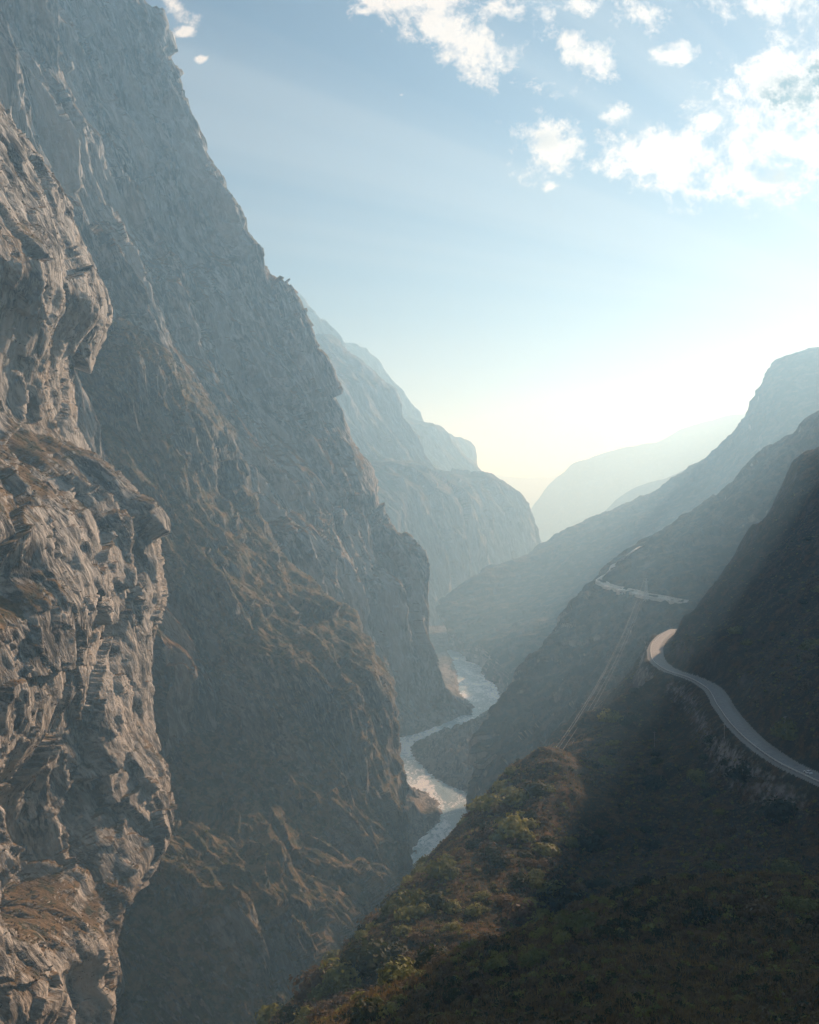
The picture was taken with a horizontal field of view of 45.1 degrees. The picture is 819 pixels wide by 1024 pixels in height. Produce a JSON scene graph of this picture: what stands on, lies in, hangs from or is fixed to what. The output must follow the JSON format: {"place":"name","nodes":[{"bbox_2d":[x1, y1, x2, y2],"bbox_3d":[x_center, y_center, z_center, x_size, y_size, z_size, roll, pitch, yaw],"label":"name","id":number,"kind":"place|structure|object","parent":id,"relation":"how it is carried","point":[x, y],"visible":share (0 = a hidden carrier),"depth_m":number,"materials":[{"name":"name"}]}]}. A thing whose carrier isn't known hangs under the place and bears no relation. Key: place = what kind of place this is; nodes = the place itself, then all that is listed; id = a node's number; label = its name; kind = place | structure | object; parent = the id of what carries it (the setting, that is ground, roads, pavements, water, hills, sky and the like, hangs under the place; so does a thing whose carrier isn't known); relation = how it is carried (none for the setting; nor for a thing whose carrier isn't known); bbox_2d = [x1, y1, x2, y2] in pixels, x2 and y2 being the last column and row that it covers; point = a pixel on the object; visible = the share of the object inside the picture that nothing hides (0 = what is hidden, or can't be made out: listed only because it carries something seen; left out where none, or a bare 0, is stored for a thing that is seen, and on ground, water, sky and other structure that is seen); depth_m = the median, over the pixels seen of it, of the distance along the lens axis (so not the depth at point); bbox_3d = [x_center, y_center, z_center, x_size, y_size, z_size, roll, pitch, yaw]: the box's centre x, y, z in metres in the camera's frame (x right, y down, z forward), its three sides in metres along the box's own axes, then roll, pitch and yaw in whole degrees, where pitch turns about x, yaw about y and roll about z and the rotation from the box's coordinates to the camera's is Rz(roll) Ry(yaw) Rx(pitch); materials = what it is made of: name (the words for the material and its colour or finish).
{"place":"outdoors","nodes":[
{"label":"outdoors","id":0,"kind":"place"},
{"bbox_2d":[0,102,176,1023],"bbox_3d":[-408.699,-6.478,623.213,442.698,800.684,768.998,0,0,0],"label":"cliff","id":1,"kind":"structure","parent":0,"point":[47,825],"depth_m":719.49,"materials":[{"name":"stone"}]},
{"bbox_2d":[0,114,176,1022],"bbox_3d":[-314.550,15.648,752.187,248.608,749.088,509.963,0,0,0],"label":"cliff scrub","id":2,"kind":"object","parent":1,"relation":"on","point":[15,924],"visible":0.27,"depth_m":671.45,"materials":[{"name":"brown plant"}]},
{"bbox_2d":[0,0,471,756],"bbox_3d":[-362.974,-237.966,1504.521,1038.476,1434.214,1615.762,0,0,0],"label":"wall","id":3,"kind":"structure","parent":0,"point":[94,100],"depth_m":1636.09,"materials":[{"name":"stone"}]},
{"bbox_2d":[74,317,413,1023],"bbox_3d":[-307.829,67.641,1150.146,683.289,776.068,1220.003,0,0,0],"label":"buttress","id":4,"kind":"structure","parent":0,"point":[369,778],"depth_m":1044.12,"materials":[{"name":"stone"}]},
{"bbox_2d":[75,317,413,1023],"bbox_3d":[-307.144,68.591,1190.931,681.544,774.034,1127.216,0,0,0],"label":"buttress scrub","id":5,"kind":"object","parent":4,"relation":"on","point":[226,863],"visible":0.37,"depth_m":998.28,"materials":[{"name":"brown plant"}]},
{"bbox_2d":[297,293,347,349],"bbox_3d":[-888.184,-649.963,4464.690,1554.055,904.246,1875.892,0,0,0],"label":"mountain","id":6,"kind":"structure","parent":0,"point":[321,326],"depth_m":4734.26,"materials":[{"name":"stone"}]},
{"bbox_2d":[344,342,423,420],"bbox_3d":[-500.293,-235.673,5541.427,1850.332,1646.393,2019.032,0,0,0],"label":"farther left mountain","id":7,"kind":"structure","parent":0,"point":[374,363],"depth_m":5813.76,"materials":[{"name":"stone"}]},
{"bbox_2d":[315,333,541,625],"bbox_3d":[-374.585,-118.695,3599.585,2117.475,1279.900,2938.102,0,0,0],"label":"mountain","id":8,"kind":"structure","parent":0,"point":[460,526],"depth_m":3893.25,"materials":[{"name":"stone"}]},
{"bbox_2d":[402,413,480,471],"bbox_3d":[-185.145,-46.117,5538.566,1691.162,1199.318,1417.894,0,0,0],"label":"shoulder mountain","id":9,"kind":"structure","parent":0,"point":[443,451],"depth_m":5461.86,"materials":[{"name":"stone"}]},
{"bbox_2d":[399,649,499,867],"bbox_3d":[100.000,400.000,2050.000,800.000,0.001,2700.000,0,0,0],"label":"river","id":10,"kind":"structure","parent":0,"point":[479,692],"depth_m":1555.94,"materials":[{"name":"liquid"}]},
{"bbox_2d":[397,626,504,855],"bbox_3d":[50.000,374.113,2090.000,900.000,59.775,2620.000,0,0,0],"label":"river bank","id":11,"kind":"structure","parent":0,"point":[441,755],"depth_m":1606.45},
{"bbox_2d":[449,433,477,465],"bbox_3d":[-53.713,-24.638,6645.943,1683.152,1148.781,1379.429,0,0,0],"label":"blunt mountain","id":12,"kind":"structure","parent":0,"point":[467,447],"depth_m":6625.27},
{"bbox_2d":[145,0,818,477],"label":"sky","id":13,"kind":"structure","parent":0,"point":[568,232],"materials":[{"name":"blue"}]},
{"bbox_2d":[494,474,558,507],"bbox_3d":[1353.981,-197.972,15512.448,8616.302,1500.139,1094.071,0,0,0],"label":"horizon mountain","id":14,"kind":"structure","parent":0,"point":[531,489],"depth_m":15776.75,"materials":[{"name":"stone"}]},
{"bbox_2d":[268,447,818,1023],"bbox_3d":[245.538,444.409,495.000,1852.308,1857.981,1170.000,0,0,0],"label":"hillside","id":15,"kind":"structure","parent":0,"point":[712,663],"depth_m":517.90,"materials":[{"name":"plant"}]},
{"bbox_2d":[254,1003,280,1023],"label":"shrub","id":16,"kind":"object","parent":15,"relation":"on","point":[269,1013],"visible":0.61,"depth_m":378.96,"materials":[{"name":"green plant"}]},
{"bbox_2d":[276,1002,303,1023],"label":"shrub","id":17,"kind":"object","parent":15,"relation":"on","point":[289,1016],"visible":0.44,"depth_m":331.28,"materials":[{"name":"green plant"}]},
{"bbox_2d":[293,1005,313,1018],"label":"shrub","id":18,"kind":"object","parent":15,"relation":"on","point":[304,1010],"visible":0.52,"depth_m":321.79,"materials":[{"name":"green plant"}]},
{"bbox_2d":[287,960,332,999],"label":"shrub","id":19,"kind":"object","parent":15,"relation":"on","point":[316,978],"visible":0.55,"depth_m":350.63,"materials":[{"name":"plant"}]},
{"bbox_2d":[307,1008,327,1023],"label":"shrub","id":20,"kind":"object","parent":15,"relation":"on","point":[312,1016],"visible":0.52,"depth_m":229.99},
{"bbox_2d":[306,979,333,1002],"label":"shrub","id":21,"kind":"object","parent":15,"relation":"on","point":[319,990],"visible":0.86,"depth_m":338.22,"materials":[{"name":"green plant"}]},
{"bbox_2d":[313,1000,335,1013],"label":"shrub","id":22,"kind":"object","parent":15,"relation":"on","point":[325,1005],"visible":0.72,"depth_m":319.87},
{"bbox_2d":[322,949,339,960],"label":"shrub","id":23,"kind":"object","parent":15,"relation":"on","point":[330,954],"visible":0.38,"depth_m":517.59,"materials":[{"name":"green plant"}]},
{"bbox_2d":[328,991,351,1008],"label":"shrub","id":24,"kind":"object","parent":15,"relation":"on","point":[335,1000],"visible":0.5,"depth_m":323.72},
{"bbox_2d":[319,957,361,989],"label":"shrub","id":25,"kind":"object","parent":15,"relation":"on","point":[337,970],"visible":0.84,"depth_m":342.95,"materials":[{"name":"green plant"}]},
{"bbox_2d":[330,976,362,995],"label":"shrub","id":26,"kind":"object","parent":15,"relation":"on","point":[353,985],"visible":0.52,"depth_m":336.63,"materials":[{"name":"green plant"}]},
{"bbox_2d":[346,959,370,978],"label":"shrub","id":27,"kind":"object","parent":15,"relation":"on","point":[359,974],"visible":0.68,"depth_m":343.72,"materials":[{"name":"green plant"}]},
{"bbox_2d":[345,996,380,1023],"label":"shrub","id":28,"kind":"object","parent":15,"relation":"on","point":[366,1013],"visible":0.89,"depth_m":200.65,"materials":[{"name":"green plant"}]},
{"bbox_2d":[339,937,393,975],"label":"shrub","id":29,"kind":"object","parent":15,"relation":"on","point":[373,956],"visible":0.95,"depth_m":347.69,"materials":[{"name":"green plant"}]},
{"bbox_2d":[356,908,380,926],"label":"shrub","id":30,"kind":"object","parent":15,"relation":"on","point":[372,915],"visible":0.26,"depth_m":415.24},
{"bbox_2d":[378,1000,400,1012],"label":"shrub","id":31,"kind":"object","parent":15,"relation":"on","point":[390,1007],"visible":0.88,"depth_m":200.84,"materials":[{"name":"green plant"}]},
{"bbox_2d":[376,954,416,986],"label":"shrub","id":32,"kind":"object","parent":15,"relation":"on","point":[387,972],"visible":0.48,"depth_m":231.40,"materials":[{"name":"green plant"}]},
{"bbox_2d":[378,889,414,916],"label":"shrub","id":33,"kind":"object","parent":15,"relation":"on","point":[384,910],"visible":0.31,"depth_m":413.19,"materials":[{"name":"green plant"}]},
{"bbox_2d":[382,940,411,961],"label":"shrub","id":34,"kind":"object","parent":15,"relation":"on","point":[395,948],"visible":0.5,"depth_m":355.46,"materials":[{"name":"green plant"}]},
{"bbox_2d":[392,924,414,938],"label":"shrub","id":35,"kind":"object","parent":15,"relation":"on","point":[401,929],"visible":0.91,"depth_m":372.86,"materials":[{"name":"green plant"}]},
{"bbox_2d":[391,966,418,980],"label":"shrub","id":36,"kind":"object","parent":15,"relation":"on","point":[407,972],"visible":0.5,"depth_m":223.60,"materials":[{"name":"green plant"}]},
{"bbox_2d":[394,903,421,922],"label":"shrub","id":37,"kind":"object","parent":15,"relation":"on","point":[403,912],"visible":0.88,"depth_m":386.93,"materials":[{"name":"green plant"}]},
{"bbox_2d":[398,950,417,962],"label":"shrub","id":38,"kind":"object","parent":15,"relation":"on","point":[407,954],"visible":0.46,"depth_m":351.00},
{"bbox_2d":[401,884,425,906],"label":"shrub","id":39,"kind":"object","parent":15,"relation":"on","point":[411,900],"visible":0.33,"depth_m":407.53,"materials":[{"name":"green plant"}]},
{"bbox_2d":[408,931,427,943],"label":"shrub","id":40,"kind":"object","parent":15,"relation":"on","point":[415,939],"visible":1,"depth_m":366.09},
{"bbox_2d":[410,902,430,916],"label":"shrub","id":41,"kind":"object","parent":15,"relation":"on","point":[422,909],"visible":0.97,"depth_m":387.23,"materials":[{"name":"green plant"}]},
{"bbox_2d":[410,943,450,969],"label":"shrub","id":42,"kind":"object","parent":15,"relation":"on","point":[425,954],"visible":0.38,"depth_m":235.16,"materials":[{"name":"green plant"}]},
{"bbox_2d":[415,891,451,912],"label":"shrub","id":43,"kind":"object","parent":15,"relation":"on","point":[432,901],"visible":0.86,"depth_m":394.23,"materials":[{"name":"green plant"}]},
{"bbox_2d":[426,951,452,964],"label":"shrub","id":44,"kind":"object","parent":15,"relation":"on","point":[439,957],"visible":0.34,"depth_m":225.53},
{"bbox_2d":[424,856,455,883],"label":"shrub","id":45,"kind":"object","parent":15,"relation":"on","point":[442,865],"visible":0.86,"depth_m":428.14,"materials":[{"name":"green plant"}]},
{"bbox_2d":[438,899,461,913],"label":"shrub","id":46,"kind":"object","parent":15,"relation":"on","point":[452,908],"visible":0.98,"depth_m":389.93,"materials":[{"name":"green plant"}]},
{"bbox_2d":[442,987,460,1002],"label":"shrub","id":47,"kind":"object","parent":15,"relation":"on","point":[452,993],"visible":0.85,"depth_m":199.53,"materials":[{"name":"green plant"}]},
{"bbox_2d":[440,921,462,931],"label":"shrub","id":48,"kind":"object","parent":15,"relation":"on","point":[451,927],"visible":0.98,"depth_m":370.99,"materials":[{"name":"green plant"}]},
{"bbox_2d":[449,847,467,859],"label":"shrub","id":49,"kind":"object","parent":15,"relation":"on","point":[461,852],"visible":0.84,"depth_m":447.00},
{"bbox_2d":[457,938,480,949],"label":"shrub","id":50,"kind":"object","parent":15,"relation":"on","point":[465,944],"visible":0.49,"depth_m":241.30,"materials":[{"name":"green plant"}]},
{"bbox_2d":[465,838,482,848],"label":"shrub","id":51,"kind":"object","parent":15,"relation":"on","point":[472,844],"visible":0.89,"depth_m":456.71,"materials":[{"name":"green plant"}]},
{"bbox_2d":[463,902,485,916],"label":"shrub","id":52,"kind":"object","parent":15,"relation":"on","point":[477,911],"visible":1,"depth_m":389.17,"materials":[{"name":"green plant"}]},
{"bbox_2d":[472,890,491,900],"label":"shrub","id":53,"kind":"object","parent":15,"relation":"on","point":[483,893],"visible":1,"depth_m":401.23,"materials":[{"name":"green plant"}]},
{"bbox_2d":[471,793,504,812],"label":"shrub","id":54,"kind":"object","parent":15,"relation":"on","point":[486,803],"visible":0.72,"depth_m":510.66,"materials":[{"name":"green plant"}]},
{"bbox_2d":[478,842,501,855],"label":"shrub","id":55,"kind":"object","parent":15,"relation":"on","point":[495,849],"visible":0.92,"depth_m":440.84,"materials":[{"name":"green plant"}]},
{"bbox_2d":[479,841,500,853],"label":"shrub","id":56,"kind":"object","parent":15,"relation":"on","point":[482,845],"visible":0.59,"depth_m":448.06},
{"bbox_2d":[482,953,508,973],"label":"shrub","id":57,"kind":"object","parent":15,"relation":"on","point":[494,964],"visible":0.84,"depth_m":206.82,"materials":[{"name":"green plant"}]},
{"bbox_2d":[487,854,510,867],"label":"shrub","id":58,"kind":"object","parent":15,"relation":"on","point":[502,861],"visible":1,"depth_m":429.88,"materials":[{"name":"green plant"}]},
{"bbox_2d":[492,779,507,792],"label":"shrub","id":59,"kind":"object","parent":15,"relation":"on","point":[497,787],"visible":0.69,"depth_m":541.77,"materials":[{"name":"green plant"}]},
{"bbox_2d":[491,802,512,813],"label":"shrub","id":60,"kind":"object","parent":15,"relation":"on","point":[504,808],"visible":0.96,"depth_m":500.21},
{"bbox_2d":[490,811,528,841],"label":"shrub","id":61,"kind":"object","parent":15,"relation":"on","point":[513,822],"visible":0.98,"depth_m":463.03,"materials":[{"name":"green plant"}]},
{"bbox_2d":[502,788,529,808],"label":"shrub","id":62,"kind":"object","parent":15,"relation":"on","point":[516,797],"visible":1,"depth_m":503.81,"materials":[{"name":"green plant"}]},
{"bbox_2d":[510,873,529,887],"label":"shrub","id":63,"kind":"object","parent":15,"relation":"on","point":[519,879],"visible":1,"depth_m":415.75,"materials":[{"name":"green plant"}]},
{"bbox_2d":[501,897,539,924],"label":"shrub","id":64,"kind":"object","parent":15,"relation":"on","point":[528,912],"visible":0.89,"depth_m":390.07,"materials":[{"name":"plant"}]},
{"bbox_2d":[515,851,534,859],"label":"shrub","id":65,"kind":"object","parent":15,"relation":"on","point":[525,854],"visible":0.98,"depth_m":442.04,"materials":[{"name":"green plant"}]},
{"bbox_2d":[515,829,535,842],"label":"shrub","id":66,"kind":"object","parent":15,"relation":"on","point":[529,838],"visible":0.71,"depth_m":458.13,"materials":[{"name":"green plant"}]},
{"bbox_2d":[512,897,538,909],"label":"shrub","id":67,"kind":"object","parent":15,"relation":"on","point":[524,901],"visible":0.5,"depth_m":399.18,"materials":[{"name":"green plant"}]},
{"bbox_2d":[520,818,539,828],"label":"shrub","id":68,"kind":"object","parent":15,"relation":"on","point":[528,823],"visible":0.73,"depth_m":472.92,"materials":[{"name":"green plant"}]},
{"bbox_2d":[521,858,538,867],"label":"shrub","id":69,"kind":"object","parent":15,"relation":"on","point":[525,861],"visible":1,"depth_m":433.07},
{"bbox_2d":[515,779,548,796],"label":"shrub","id":70,"kind":"object","parent":15,"relation":"on","point":[535,788],"visible":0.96,"depth_m":508.60,"materials":[{"name":"green plant"}]},
{"bbox_2d":[517,947,549,967],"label":"shrub","id":71,"kind":"object","parent":15,"relation":"on","point":[531,956],"visible":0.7,"depth_m":204.23,"materials":[{"name":"green plant"}]},
{"bbox_2d":[526,874,544,889],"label":"shrub","id":72,"kind":"object","parent":15,"relation":"on","point":[534,878],"visible":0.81,"depth_m":417.73,"materials":[{"name":"green plant"}]},
{"bbox_2d":[527,868,545,878],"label":"shrub","id":73,"kind":"object","parent":15,"relation":"on","point":[539,873],"visible":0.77,"depth_m":425.16,"materials":[{"name":"green plant"}]},
{"bbox_2d":[528,927,550,938],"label":"shrub","id":74,"kind":"object","parent":15,"relation":"on","point":[539,932],"visible":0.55,"depth_m":224.34,"materials":[{"name":"green plant"}]},
{"bbox_2d":[268,471,818,1023],"bbox_3d":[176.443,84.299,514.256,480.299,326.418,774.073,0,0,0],"label":"undergrowth","id":75,"kind":"object","parent":15,"relation":"on","point":[780,1017],"visible":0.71,"depth_m":215.51,"materials":[{"name":"green plant"}]},
{"bbox_2d":[530,841,561,856],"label":"shrub","id":76,"kind":"object","parent":15,"relation":"on","point":[545,849],"visible":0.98,"depth_m":449.44,"materials":[{"name":"green plant"}]},
{"bbox_2d":[528,879,564,902],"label":"shrub","id":77,"kind":"object","parent":15,"relation":"on","point":[543,888],"visible":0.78,"depth_m":409.15,"materials":[{"name":"green plant"}]},
{"bbox_2d":[535,882,583,914],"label":"shrub","id":78,"kind":"object","parent":15,"relation":"on","point":[555,903],"visible":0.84,"depth_m":402.86,"materials":[{"name":"green plant"}]},
{"bbox_2d":[552,929,570,944],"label":"shrub","id":79,"kind":"object","parent":15,"relation":"on","point":[560,936],"visible":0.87,"depth_m":213.68,"materials":[{"name":"green plant"}]},
{"bbox_2d":[560,836,579,847],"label":"shrub","id":80,"kind":"object","parent":15,"relation":"on","point":[572,841],"visible":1,"depth_m":459.59,"materials":[{"name":"green plant"}]},
{"bbox_2d":[557,908,603,936],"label":"shrub","id":81,"kind":"object","parent":15,"relation":"on","point":[587,918],"visible":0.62,"depth_m":221.72,"materials":[{"name":"green plant"}]},
{"bbox_2d":[597,708,623,722],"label":"shrub","id":82,"kind":"object","parent":15,"relation":"on","point":[616,716],"visible":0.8,"depth_m":692.90,"materials":[{"name":"green plant"}]},
{"bbox_2d":[605,886,634,899],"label":"shrub","id":83,"kind":"object","parent":15,"relation":"on","point":[616,890],"visible":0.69,"depth_m":234.45,"materials":[{"name":"green plant"}]},
{"bbox_2d":[624,920,646,932],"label":"shrub","id":84,"kind":"object","parent":15,"relation":"on","point":[636,924],"visible":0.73,"depth_m":212.41,"materials":[{"name":"green plant"}]},
{"bbox_2d":[624,906,652,920],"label":"shrub","id":85,"kind":"object","parent":15,"relation":"on","point":[639,911],"visible":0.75,"depth_m":220.19,"materials":[{"name":"green plant"}]},
{"bbox_2d":[632,875,657,887],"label":"shrub","id":86,"kind":"object","parent":15,"relation":"on","point":[643,880],"visible":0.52,"depth_m":239.51,"materials":[{"name":"green plant"}]},
{"bbox_2d":[639,774,668,790],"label":"shrub","id":87,"kind":"object","parent":15,"relation":"on","point":[651,781],"visible":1,"depth_m":525.95,"materials":[{"name":"green plant"}]},
{"bbox_2d":[649,926,670,939],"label":"shrub","id":88,"kind":"object","parent":15,"relation":"on","point":[658,930],"visible":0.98,"depth_m":207.36,"materials":[{"name":"green plant"}]},
{"bbox_2d":[686,768,704,782],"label":"shrub","id":89,"kind":"object","parent":15,"relation":"on","point":[697,775],"visible":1,"depth_m":522.83,"materials":[{"name":"green plant"}]},
{"bbox_2d":[688,904,720,925],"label":"shrub","id":90,"kind":"object","parent":15,"relation":"on","point":[700,912],"visible":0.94,"depth_m":210.42,"materials":[{"name":"green plant"}]},
{"bbox_2d":[727,625,742,633],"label":"shrub","id":91,"kind":"object","parent":15,"relation":"on","point":[736,629],"visible":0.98,"depth_m":692.78,"materials":[{"name":"green plant"}]},
{"bbox_2d":[724,758,751,782],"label":"shrub","id":92,"kind":"object","parent":15,"relation":"on","point":[735,773],"visible":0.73,"depth_m":483.04,"materials":[{"name":"green plant"}]},
{"bbox_2d":[742,898,775,921],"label":"shrub","id":93,"kind":"object","parent":15,"relation":"on","point":[762,910],"visible":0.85,"depth_m":209.19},
{"bbox_2d":[749,795,798,823],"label":"shrub","id":94,"kind":"object","parent":15,"relation":"on","point":[773,810],"visible":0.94,"depth_m":433.98,"materials":[{"name":"green plant"}]},
{"bbox_2d":[760,857,804,874],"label":"shrub","id":95,"kind":"object","parent":15,"relation":"on","point":[785,864],"visible":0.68,"depth_m":389.36,"materials":[{"name":"green plant"}]},
{"bbox_2d":[770,717,798,740],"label":"shrub","id":96,"kind":"object","parent":15,"relation":"on","point":[788,733],"visible":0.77,"depth_m":495.09,"materials":[{"name":"green plant"}]},
{"bbox_2d":[776,895,818,912],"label":"shrub","id":97,"kind":"object","parent":15,"relation":"on","point":[803,902],"visible":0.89,"depth_m":209.92,"materials":[{"name":"green plant"}]},
{"bbox_2d":[798,638,815,650],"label":"shrub","id":98,"kind":"object","parent":15,"relation":"on","point":[804,645],"visible":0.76,"depth_m":568.60,"materials":[{"name":"green plant"}]},
{"bbox_2d":[435,347,818,691],"bbox_3d":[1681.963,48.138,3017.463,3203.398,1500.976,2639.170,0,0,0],"label":"slope","id":99,"kind":"structure","parent":0,"point":[499,621],"depth_m":3160.59,"materials":[{"name":"stone"}]},
{"bbox_2d":[531,414,744,541],"bbox_3d":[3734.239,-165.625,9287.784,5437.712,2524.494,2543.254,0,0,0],"label":"mountain","id":100,"kind":"structure","parent":0,"point":[575,493],"depth_m":9613.25,"materials":[{"name":"stone"}]},
{"bbox_2d":[465,411,818,812],"bbox_3d":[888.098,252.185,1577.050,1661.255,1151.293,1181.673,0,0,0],"label":"mountain slope","id":101,"kind":"structure","parent":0,"point":[557,676],"depth_m":1427.43,"materials":[{"name":"stone"}]},
{"bbox_2d":[595,545,688,603],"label":"spur road","id":102,"kind":"structure","parent":0,"point":[607,585],"depth_m":1469.25,"materials":[{"name":"asphalt"}]},
{"bbox_2d":[605,469,685,510],"bbox_3d":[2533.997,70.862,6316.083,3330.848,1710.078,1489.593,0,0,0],"label":"mountain","id":103,"kind":"structure","parent":0,"point":[637,491],"depth_m":6315.24,"materials":[{"name":"stone"}]},
{"bbox_2d":[650,629,818,782],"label":"road","id":104,"kind":"structure","parent":0,"point":[731,715],"depth_m":573.74,"materials":[{"name":"asphalt"}]},
{"bbox_2d":[650,641,818,780],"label":"crash barrier","id":105,"kind":"object","parent":104,"relation":"on","point":[734,726],"visible":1,"depth_m":528.45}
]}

